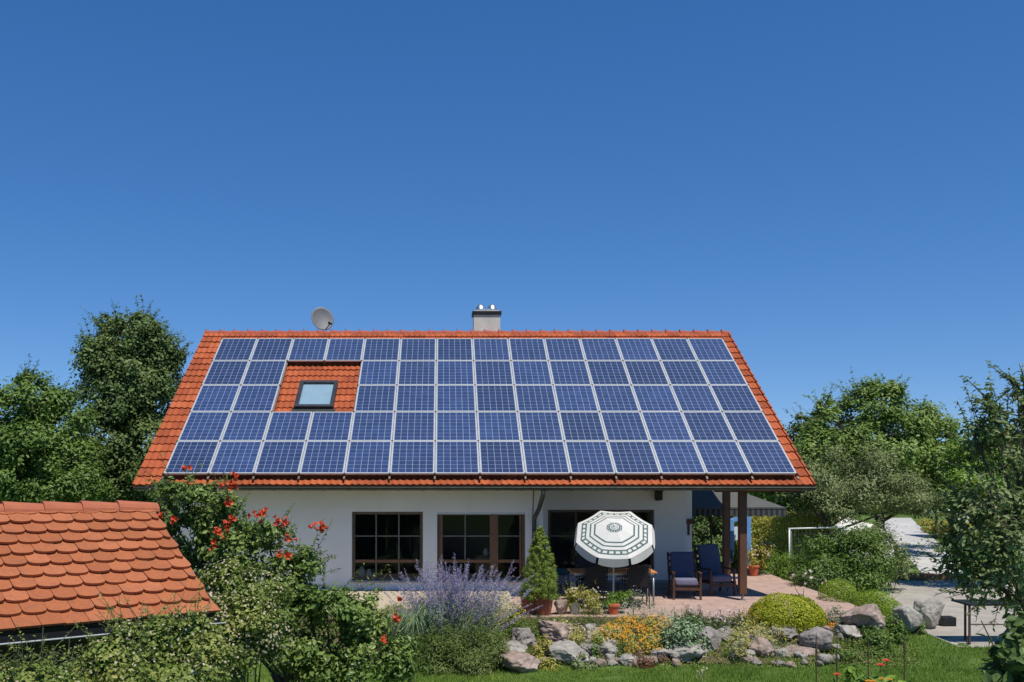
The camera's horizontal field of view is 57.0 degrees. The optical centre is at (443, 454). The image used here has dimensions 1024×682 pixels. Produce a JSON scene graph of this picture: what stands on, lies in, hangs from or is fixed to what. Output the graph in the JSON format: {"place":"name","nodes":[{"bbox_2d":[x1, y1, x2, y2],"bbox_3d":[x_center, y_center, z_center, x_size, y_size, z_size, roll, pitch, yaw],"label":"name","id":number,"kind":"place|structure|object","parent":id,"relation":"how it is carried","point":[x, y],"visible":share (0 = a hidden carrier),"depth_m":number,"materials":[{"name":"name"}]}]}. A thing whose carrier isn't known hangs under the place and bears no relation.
{"place":"outdoors","nodes":[
{"label":"outdoors","id":0,"kind":"place"},
{"bbox_2d":[0,0,1023,447],"label":"sky","id":1,"kind":"structure","parent":0,"point":[831,187],"materials":[{"name":"blue"}]},
{"bbox_2d":[3,500,1023,681],"bbox_3d":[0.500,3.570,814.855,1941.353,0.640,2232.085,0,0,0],"label":"lawn","id":2,"kind":"structure","parent":0,"point":[914,568],"depth_m":17.03,"materials":[{"name":"green plant"}]},
{"bbox_2d":[0,621,98,681],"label":"rose shrub","id":3,"kind":"object","parent":2,"relation":"on","point":[39,671],"visible":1,"depth_m":5.57,"materials":[{"name":"green plant"}]},
{"bbox_2d":[0,353,118,503],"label":"hazel tree","id":4,"kind":"object","parent":2,"relation":"on","point":[28,428],"visible":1,"depth_m":27.39,"materials":[{"name":"green plant"}]},
{"bbox_2d":[0,500,225,681],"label":"garden shed","id":5,"kind":"structure","parent":2,"relation":"on","point":[62,564],"depth_m":7.81,"materials":[{"name":"tile"}]},
{"bbox_2d":[63,294,194,502],"bbox_3d":[-10.552,-0.818,31.570,4.585,9.401,3.875,0,0,0],"label":"maple tree","id":6,"kind":"object","parent":2,"relation":"on","point":[131,382],"visible":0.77,"depth_m":30.95,"materials":[{"name":"green plant"}]},
{"bbox_2d":[19,580,244,681],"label":"rose shrub","id":7,"kind":"object","parent":2,"relation":"on","point":[198,641],"visible":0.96,"depth_m":6.06,"materials":[{"name":"green plant"}]},
{"bbox_2d":[184,550,303,681],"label":"rose shrub","id":8,"kind":"object","parent":2,"relation":"on","point":[256,620],"visible":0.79,"depth_m":8.61,"materials":[{"name":"green plant"}]},
{"bbox_2d":[137,453,427,681],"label":"trumpet vine","id":9,"kind":"object","parent":2,"relation":"on","point":[361,625],"visible":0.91,"depth_m":10.42,"materials":[{"name":"green plant"}]},
{"bbox_2d":[402,614,515,675],"bbox_3d":[0.282,3.602,16.764,2.164,1.616,1.406,0,0,0],"label":"draping shrub","id":10,"kind":"object","parent":2,"relation":"on","point":[479,657],"visible":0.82,"depth_m":16.58,"materials":[{"name":"green plant"}]},
{"bbox_2d":[132,304,815,599],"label":"house","id":11,"kind":"structure","parent":2,"relation":"on","point":[397,523],"depth_m":21.90,"materials":[{"name":"white paint"}]},
{"bbox_2d":[350,512,422,581],"bbox_3d":[-1.294,2.131,21.760,1.705,1.630,0.220,0,0,0],"label":"window","id":12,"kind":"structure","parent":11,"relation":"in","point":[354,560],"depth_m":21.80,"materials":[{"name":"paint"}]},
{"bbox_2d":[161,338,798,479],"bbox_3d":[0.812,-1.356,23.426,14.016,3.825,5.665,0,0,0],"label":"mounting rack","id":13,"kind":"object","parent":11,"relation":"attached to","point":[570,475],"visible":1,"depth_m":22.53,"materials":[{"name":"metal"}]},
{"bbox_2d":[164,441,219,474],"bbox_3d":[-5.675,0.062,21.237,0.986,0.045,1.312,0,34,0],"label":"solar panel","id":14,"kind":"object","parent":13,"relation":"attached to","point":[194,454],"visible":0.93,"depth_m":21.21,"materials":[{"name":"glass"}]},
{"bbox_2d":[178,412,230,440],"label":"solar panel","id":15,"kind":"object","parent":13,"relation":"attached to","point":[204,426],"visible":1,"depth_m":22.31,"materials":[{"name":"glass"}]},
{"bbox_2d":[191,385,239,411],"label":"solar panel","id":16,"kind":"object","parent":13,"relation":"attached to","point":[215,398],"visible":1,"depth_m":23.41,"materials":[{"name":"glass"}]},
{"bbox_2d":[203,361,248,384],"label":"solar panel","id":17,"kind":"object","parent":13,"relation":"attached to","point":[225,372],"visible":1,"depth_m":24.50,"materials":[{"name":"glass"}]},
{"bbox_2d":[213,338,257,360],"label":"solar panel","id":18,"kind":"object","parent":13,"relation":"attached to","point":[235,349],"visible":1,"depth_m":25.63,"materials":[{"name":"glass"}]},
{"bbox_2d":[209,441,262,474],"bbox_3d":[-4.677,0.063,21.238,0.986,0.045,1.312,0,33,0],"label":"solar panel","id":19,"kind":"object","parent":13,"relation":"attached to","point":[239,457],"visible":0.97,"depth_m":21.21,"materials":[{"name":"glass"}]},
{"bbox_2d":[221,412,271,440],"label":"solar panel","id":20,"kind":"object","parent":13,"relation":"attached to","point":[246,426],"visible":1,"depth_m":22.31,"materials":[{"name":"glass"}]},
{"bbox_2d":[232,385,279,411],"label":"solar panel","id":21,"kind":"object","parent":13,"relation":"attached to","point":[255,398],"visible":1,"depth_m":23.42,"materials":[{"name":"glass"}]},
{"bbox_2d":[241,361,286,384],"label":"solar panel","id":22,"kind":"object","parent":13,"relation":"attached to","point":[264,372],"visible":1,"depth_m":24.49,"materials":[{"name":"glass"}]},
{"bbox_2d":[250,338,292,360],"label":"solar panel","id":23,"kind":"object","parent":13,"relation":"attached to","point":[271,349],"visible":1,"depth_m":25.63,"materials":[{"name":"glass"}]},
{"bbox_2d":[254,441,305,474],"bbox_3d":[-3.679,0.063,21.237,0.986,0.045,1.312,0,34,0],"label":"solar panel","id":24,"kind":"object","parent":13,"relation":"attached to","point":[280,458],"visible":1,"depth_m":21.17,"materials":[{"name":"glass"}]},
{"bbox_2d":[264,412,312,440],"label":"solar panel","id":25,"kind":"object","parent":13,"relation":"attached to","point":[288,426],"visible":1,"depth_m":22.31,"materials":[{"name":"glass"}]},
{"bbox_2d":[288,338,328,361],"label":"solar panel","id":26,"kind":"object","parent":13,"relation":"attached to","point":[308,349],"visible":1,"depth_m":25.58,"materials":[{"name":"glass"}]},
{"bbox_2d":[299,441,348,474],"bbox_3d":[-2.681,0.061,21.236,0.986,0.045,1.312,0,34,0],"label":"solar panel","id":27,"kind":"object","parent":13,"relation":"attached to","point":[324,457],"visible":1,"depth_m":21.17,"materials":[{"name":"glass"}]},
{"bbox_2d":[307,412,353,440],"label":"solar panel","id":28,"kind":"object","parent":13,"relation":"attached to","point":[330,426],"visible":1,"depth_m":22.32,"materials":[{"name":"glass"}]},
{"bbox_2d":[325,338,364,361],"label":"solar panel","id":29,"kind":"object","parent":13,"relation":"attached to","point":[344,349],"visible":1,"depth_m":25.58,"materials":[{"name":"glass"}]},
{"bbox_2d":[345,441,391,474],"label":"solar panel","id":30,"kind":"object","parent":13,"relation":"attached to","point":[368,457],"visible":1,"depth_m":21.17,"materials":[{"name":"glass"}]},
{"bbox_2d":[350,412,393,440],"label":"solar panel","id":31,"kind":"object","parent":13,"relation":"attached to","point":[372,426],"visible":1,"depth_m":22.31,"materials":[{"name":"glass"}]},
{"bbox_2d":[354,385,396,411],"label":"solar panel","id":32,"kind":"object","parent":13,"relation":"attached to","point":[375,398],"visible":1,"depth_m":23.42,"materials":[{"name":"glass"}]},
{"bbox_2d":[358,361,398,384],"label":"solar panel","id":33,"kind":"object","parent":13,"relation":"attached to","point":[378,372],"visible":1,"depth_m":24.49,"materials":[{"name":"glass"}]},
{"bbox_2d":[362,338,400,360],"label":"solar panel","id":34,"kind":"object","parent":13,"relation":"attached to","point":[381,349],"visible":1,"depth_m":25.63,"materials":[{"name":"glass"}]},
{"bbox_2d":[390,441,434,474],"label":"solar panel","id":35,"kind":"object","parent":13,"relation":"attached to","point":[412,457],"visible":1,"depth_m":21.17,"materials":[{"name":"glass"}]},
{"bbox_2d":[393,412,434,440],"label":"solar panel","id":36,"kind":"object","parent":13,"relation":"attached to","point":[414,426],"visible":1,"depth_m":22.31,"materials":[{"name":"glass"}]},
{"bbox_2d":[395,385,435,411],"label":"solar panel","id":37,"kind":"object","parent":13,"relation":"attached to","point":[415,398],"visible":1,"depth_m":23.41,"materials":[{"name":"glass"}]},
{"bbox_2d":[397,361,435,384],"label":"solar panel","id":38,"kind":"object","parent":13,"relation":"attached to","point":[416,372],"visible":1,"depth_m":24.50,"materials":[{"name":"glass"}]},
{"bbox_2d":[436,361,474,384],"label":"solar panel","id":39,"kind":"object","parent":13,"relation":"attached to","point":[454,372],"visible":1,"depth_m":24.49,"materials":[{"name":"glass"}]},
{"bbox_2d":[436,385,475,411],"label":"solar panel","id":40,"kind":"object","parent":13,"relation":"attached to","point":[455,398],"visible":1,"depth_m":23.41,"materials":[{"name":"glass"}]},
{"bbox_2d":[436,412,477,440],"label":"solar panel","id":41,"kind":"object","parent":13,"relation":"attached to","point":[456,426],"visible":1,"depth_m":22.31,"materials":[{"name":"glass"}]},
{"bbox_2d":[435,441,479,474],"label":"solar panel","id":42,"kind":"object","parent":13,"relation":"attached to","point":[456,457],"visible":1,"depth_m":21.17,"materials":[{"name":"glass"}]},
{"bbox_2d":[473,338,510,360],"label":"solar panel","id":43,"kind":"object","parent":13,"relation":"attached to","point":[490,349],"visible":1,"depth_m":25.63,"materials":[{"name":"glass"}]},
{"bbox_2d":[474,361,513,384],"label":"solar panel","id":44,"kind":"object","parent":13,"relation":"attached to","point":[492,372],"visible":1,"depth_m":24.50,"materials":[{"name":"glass"}]},
{"bbox_2d":[475,385,516,411],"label":"solar panel","id":45,"kind":"object","parent":13,"relation":"attached to","point":[495,398],"visible":1,"depth_m":23.41,"materials":[{"name":"glass"}]},
{"bbox_2d":[477,412,520,440],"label":"solar panel","id":46,"kind":"object","parent":13,"relation":"attached to","point":[498,426],"visible":1,"depth_m":22.31,"materials":[{"name":"glass"}]},
{"bbox_2d":[479,441,524,474],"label":"solar panel","id":47,"kind":"object","parent":13,"relation":"attached to","point":[500,457],"visible":1,"depth_m":21.17,"materials":[{"name":"glass"}]},
{"bbox_2d":[508,338,547,360],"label":"solar panel","id":48,"kind":"object","parent":13,"relation":"attached to","point":[527,349],"visible":1,"depth_m":25.63,"materials":[{"name":"glass"}]},
{"bbox_2d":[511,361,552,384],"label":"solar panel","id":49,"kind":"object","parent":13,"relation":"attached to","point":[531,372],"visible":1,"depth_m":24.50,"materials":[{"name":"glass"}]},
{"bbox_2d":[514,385,557,411],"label":"solar panel","id":50,"kind":"object","parent":13,"relation":"attached to","point":[535,398],"visible":1,"depth_m":23.41,"materials":[{"name":"glass"}]},
{"bbox_2d":[518,412,563,440],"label":"solar panel","id":51,"kind":"object","parent":13,"relation":"attached to","point":[539,426],"visible":1,"depth_m":22.31,"materials":[{"name":"glass"}]},
{"bbox_2d":[522,441,569,474],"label":"solar panel","id":52,"kind":"object","parent":13,"relation":"attached to","point":[544,457],"visible":1,"depth_m":21.17,"materials":[{"name":"glass"}]},
{"bbox_2d":[544,338,584,360],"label":"solar panel","id":53,"kind":"object","parent":13,"relation":"attached to","point":[563,349],"visible":1,"depth_m":25.63,"materials":[{"name":"glass"}]},
{"bbox_2d":[549,361,591,384],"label":"solar panel","id":54,"kind":"object","parent":13,"relation":"attached to","point":[569,372],"visible":1,"depth_m":24.49,"materials":[{"name":"glass"}]},
{"bbox_2d":[553,385,598,411],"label":"solar panel","id":55,"kind":"object","parent":13,"relation":"attached to","point":[575,398],"visible":1,"depth_m":23.41,"materials":[{"name":"glass"}]},
{"bbox_2d":[559,412,606,440],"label":"solar panel","id":56,"kind":"object","parent":13,"relation":"attached to","point":[581,426],"visible":1,"depth_m":22.31,"materials":[{"name":"glass"}]},
{"bbox_2d":[565,441,614,474],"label":"solar panel","id":57,"kind":"object","parent":13,"relation":"attached to","point":[589,457],"visible":1,"depth_m":21.18,"materials":[{"name":"glass"}]},
{"bbox_2d":[580,338,621,360],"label":"solar panel","id":58,"kind":"object","parent":13,"relation":"attached to","point":[600,349],"visible":1,"depth_m":25.63,"materials":[{"name":"glass"}]},
{"bbox_2d":[586,361,630,384],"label":"solar panel","id":59,"kind":"object","parent":13,"relation":"attached to","point":[607,372],"visible":1,"depth_m":24.50,"materials":[{"name":"glass"}]},
{"bbox_2d":[592,385,639,411],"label":"solar panel","id":60,"kind":"object","parent":13,"relation":"attached to","point":[615,398],"visible":1,"depth_m":23.41,"materials":[{"name":"glass"}]},
{"bbox_2d":[600,412,649,440],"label":"solar panel","id":61,"kind":"object","parent":13,"relation":"attached to","point":[623,426],"visible":1,"depth_m":22.31,"materials":[{"name":"glass"}]},
{"bbox_2d":[607,441,660,474],"bbox_3d":[4.304,0.062,21.238,0.986,0.046,1.312,0,33,0],"label":"solar panel","id":62,"kind":"object","parent":13,"relation":"attached to","point":[633,457],"visible":1,"depth_m":21.17,"materials":[{"name":"glass"}]},
{"bbox_2d":[616,338,659,360],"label":"solar panel","id":63,"kind":"object","parent":13,"relation":"attached to","point":[637,349],"visible":1,"depth_m":25.63,"materials":[{"name":"glass"}]},
{"bbox_2d":[623,361,668,384],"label":"solar panel","id":64,"kind":"object","parent":13,"relation":"attached to","point":[645,372],"visible":1,"depth_m":24.50,"materials":[{"name":"glass"}]},
{"bbox_2d":[632,385,680,411],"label":"solar panel","id":65,"kind":"object","parent":13,"relation":"attached to","point":[655,398],"visible":1,"depth_m":23.42,"materials":[{"name":"glass"}]},
{"bbox_2d":[641,412,691,440],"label":"solar panel","id":66,"kind":"object","parent":13,"relation":"attached to","point":[665,426],"visible":1,"depth_m":22.31,"materials":[{"name":"glass"}]},
{"bbox_2d":[651,338,696,360],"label":"solar panel","id":67,"kind":"object","parent":13,"relation":"attached to","point":[673,349],"visible":1,"depth_m":25.63,"materials":[{"name":"glass"}]},
{"bbox_2d":[650,441,705,474],"bbox_3d":[5.303,0.062,21.238,0.986,0.046,1.312,0,34,0],"label":"solar panel","id":68,"kind":"object","parent":13,"relation":"attached to","point":[677,457],"visible":1,"depth_m":21.17,"materials":[{"name":"glass"}]},
{"bbox_2d":[661,361,707,384],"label":"solar panel","id":69,"kind":"object","parent":13,"relation":"attached to","point":[684,373],"visible":1,"depth_m":24.49,"materials":[{"name":"glass"}]},
{"bbox_2d":[671,385,720,411],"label":"solar panel","id":70,"kind":"object","parent":13,"relation":"attached to","point":[695,398],"visible":1,"depth_m":23.41,"materials":[{"name":"glass"}]},
{"bbox_2d":[682,412,734,440],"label":"solar panel","id":71,"kind":"object","parent":13,"relation":"attached to","point":[707,426],"visible":1,"depth_m":22.31,"materials":[{"name":"glass"}]},
{"bbox_2d":[687,338,733,360],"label":"solar panel","id":72,"kind":"object","parent":13,"relation":"attached to","point":[710,349],"visible":1,"depth_m":25.63,"materials":[{"name":"glass"}]},
{"bbox_2d":[694,441,750,474],"bbox_3d":[6.301,0.062,21.237,0.986,0.046,1.312,0,34,0],"label":"solar panel","id":73,"kind":"object","parent":13,"relation":"attached to","point":[721,457],"visible":1,"depth_m":21.17,"materials":[{"name":"glass"}]},
{"bbox_2d":[698,360,746,384],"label":"solar panel","id":74,"kind":"object","parent":13,"relation":"attached to","point":[722,372],"visible":1,"depth_m":24.49,"materials":[{"name":"glass"}]},
{"bbox_2d":[710,385,761,411],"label":"solar panel","id":75,"kind":"object","parent":13,"relation":"attached to","point":[735,398],"visible":1,"depth_m":23.41,"materials":[{"name":"glass"}]},
{"bbox_2d":[722,412,777,440],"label":"solar panel","id":76,"kind":"object","parent":13,"relation":"attached to","point":[749,426],"visible":1,"depth_m":22.31,"materials":[{"name":"glass"}]},
{"bbox_2d":[737,441,795,474],"bbox_3d":[7.299,0.063,21.238,0.986,0.045,1.312,0,33,0],"label":"solar panel","id":77,"kind":"object","parent":13,"relation":"attached to","point":[766,458],"visible":1,"depth_m":21.18,"materials":[{"name":"glass"}]},
{"bbox_2d":[437,513,524,581],"bbox_3d":[0.877,2.140,21.760,2.099,1.611,0.220,0,0,0],"label":"window","id":78,"kind":"structure","parent":11,"relation":"in","point":[493,560],"depth_m":21.80,"materials":[{"name":"paint"}]},
{"bbox_2d":[730,509,837,569],"bbox_3d":[11.559,2.848,32.031,3.829,2.138,1.644,0,0,0],"label":"clipped hedge","id":79,"kind":"object","parent":2,"relation":"on","point":[760,527],"visible":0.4,"depth_m":31.52,"materials":[{"name":"green plant"}]},
{"bbox_2d":[756,402,838,522],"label":"hornbeam tree","id":80,"kind":"object","parent":2,"relation":"on","point":[780,498],"visible":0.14,"depth_m":40.79,"materials":[{"name":"green plant"}]},
{"bbox_2d":[782,509,903,599],"bbox_3d":[10.402,2.648,24.262,3.408,2.459,2.159,0,0,0],"label":"bush","id":81,"kind":"object","parent":2,"relation":"on","point":[835,565],"visible":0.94,"depth_m":24.15,"materials":[{"name":"green plant"}]},
{"bbox_2d":[817,578,901,618],"bbox_3d":[9.715,3.473,21.722,1.731,1.416,5.892,0,0,28],"label":"box hedge","id":82,"kind":"object","parent":2,"relation":"on","point":[886,605],"visible":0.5,"depth_m":20.74,"materials":[{"name":"green plant"}]},
{"bbox_2d":[839,603,885,634],"bbox_3d":[8.178,3.223,18.318,0.837,0.668,0.821,0,0,17],"label":"boulder","id":83,"kind":"object","parent":2,"relation":"on","point":[868,615],"visible":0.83,"depth_m":18.09,"materials":[{"name":"grey stone"}]},
{"bbox_2d":[781,440,949,558],"bbox_3d":[14.052,1.693,31.108,6.004,4.406,2.924,0,0,0],"label":"willow tree","id":84,"kind":"object","parent":2,"relation":"on","point":[834,491],"visible":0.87,"depth_m":30.83,"materials":[{"name":"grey plant"}]},
{"bbox_2d":[843,605,910,655],"bbox_3d":[8.278,3.374,17.810,1.752,0.874,0.997,0,0,-20],"label":"ground cover","id":85,"kind":"object","parent":2,"relation":"on","point":[900,629],"visible":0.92,"depth_m":17.69,"materials":[{"name":"green plant"}]},
{"bbox_2d":[793,367,968,528],"bbox_3d":[16.549,0.230,35.320,7.510,7.275,4.191,0,0,-16],"label":"walnut tree","id":86,"kind":"object","parent":2,"relation":"on","point":[916,442],"visible":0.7,"depth_m":35.27,"materials":[{"name":"green plant"}]},
{"bbox_2d":[914,360,1023,631],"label":"apple tree","id":87,"kind":"object","parent":2,"relation":"on","point":[1000,562],"visible":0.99,"depth_m":11.90,"materials":[{"name":"green plant"}]},
{"bbox_2d":[937,402,1021,588],"bbox_3d":[16.438,0.957,26.988,4.630,5.871,2.770,0,0,-16],"label":"pear tree","id":88,"kind":"object","parent":2,"relation":"on","point":[953,474],"visible":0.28,"depth_m":26.74,"materials":[{"name":"green plant"}]},
{"bbox_2d":[977,605,1023,681],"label":"dark leaved shrub","id":89,"kind":"object","parent":2,"relation":"on","point":[1006,656],"visible":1,"depth_m":6.98,"materials":[{"name":"green plant"}]},
{"bbox_2d":[180,616,870,664],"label":"soil bank","id":90,"kind":"structure","parent":0,"point":[710,657],"depth_m":17.84,"materials":[{"name":"brown soil"}]},
{"bbox_2d":[383,600,451,657],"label":"grey grass","id":91,"kind":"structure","parent":90,"relation":"on","point":[421,619],"depth_m":17.16,"materials":[{"name":"blue plant"}]},
{"bbox_2d":[383,556,542,654],"bbox_3d":[0.308,2.776,17.564,2.920,1.829,1.732,0,0,-13],"label":"russian sage","id":92,"kind":"object","parent":90,"relation":"on","point":[460,606],"visible":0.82,"depth_m":17.31,"materials":[{"name":"purple plant"}]},
{"bbox_2d":[180,609,940,667],"bbox_3d":[1.533,3.448,17.871,14.942,0.763,2.467,0,0,0],"label":"ground cover","id":93,"kind":"object","parent":90,"relation":"on","point":[792,659],"visible":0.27,"depth_m":17.45,"materials":[{"name":"green plant"}]},
{"bbox_2d":[598,611,675,655],"bbox_3d":[3.642,3.494,17.882,1.386,0.978,1.675,0,0,33],"label":"rock rose","id":94,"kind":"object","parent":90,"relation":"on","point":[625,629],"visible":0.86,"depth_m":17.77,"materials":[{"name":"yellow plant"}]},
{"bbox_2d":[655,610,711,659],"bbox_3d":[4.524,3.510,17.518,1.047,1.277,1.076,0,0,21],"label":"spurge","id":95,"kind":"object","parent":90,"relation":"on","point":[684,632],"visible":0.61,"depth_m":17.34,"materials":[{"name":"green plant"}]},
{"bbox_2d":[748,592,827,633],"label":"spindle bush","id":96,"kind":"object","parent":90,"relation":"on","point":[805,610],"visible":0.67,"depth_m":18.20,"materials":[{"name":"green plant"}]},
{"bbox_2d":[511,566,885,618],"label":"terrace","id":97,"kind":"structure","parent":0,"point":[761,585],"depth_m":21.07,"materials":[{"name":"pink stone"}]},
{"bbox_2d":[520,592,537,613],"bbox_3d":[1.761,3.044,19.250,0.380,0.408,0.380,0,0,0],"label":"flower pot","id":98,"kind":"object","parent":97,"relation":"on","point":[524,602],"visible":0.48,"depth_m":19.10,"materials":[{"name":"ceramic"}]},
{"bbox_2d":[518,526,560,601],"bbox_3d":[1.963,2.222,19.110,0.920,1.556,0.891,0,0,35],"label":"dwarf spruce","id":99,"kind":"object","parent":98,"relation":"in","point":[540,563],"visible":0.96,"depth_m":18.96,"materials":[{"name":"green plant"}]},
{"bbox_2d":[574,511,654,608],"bbox_3d":[3.649,2.238,19.986,1.738,2.016,1.504,0,0,0],"label":"parasol","id":100,"kind":"object","parent":97,"relation":"on","point":[613,539],"visible":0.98,"depth_m":19.70,"materials":[{"name":"beige fabric"}]},
{"bbox_2d":[667,552,701,599],"bbox_3d":[5.496,2.750,21.427,0.650,1.009,0.874,0,0,4],"label":"cushioned armchair","id":101,"kind":"object","parent":97,"relation":"on","point":[681,570],"visible":1,"depth_m":21.57,"materials":[{"name":"blue fabric"}]},
{"bbox_2d":[693,544,735,595],"bbox_3d":[6.361,2.691,22.025,0.650,1.128,0.875,0,0,-12],"label":"cushioned armchair","id":102,"kind":"object","parent":97,"relation":"on","point":[709,564],"visible":0.86,"depth_m":22.16,"materials":[{"name":"blue fabric"}]},
{"bbox_2d":[692,490,786,543],"bbox_3d":[7.565,1.990,26.500,3.131,2.520,3.131,0,0,0],"label":"square parasol","id":103,"kind":"object","parent":97,"relation":"on","point":[706,503],"visible":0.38,"depth_m":25.09,"materials":[{"name":"grey fabric"}]},
{"bbox_2d":[885,518,962,575],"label":"footpath","id":104,"kind":"structure","parent":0,"point":[913,533],"depth_m":41.44,"materials":[{"name":"concrete"}]},
{"bbox_2d":[875,580,1021,647],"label":"concrete yard","id":105,"kind":"structure","parent":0,"point":[911,592],"depth_m":23.13,"materials":[{"name":"grey concrete"}]},
{"bbox_2d":[843,514,925,590],"bbox_3d":[12.718,2.799,26.843,1.671,2.153,2.439,0,0,0],"label":"grey bush","id":106,"kind":"object","parent":105,"relation":"on","point":[903,569],"visible":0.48,"depth_m":26.45,"materials":[{"name":"green plant"}]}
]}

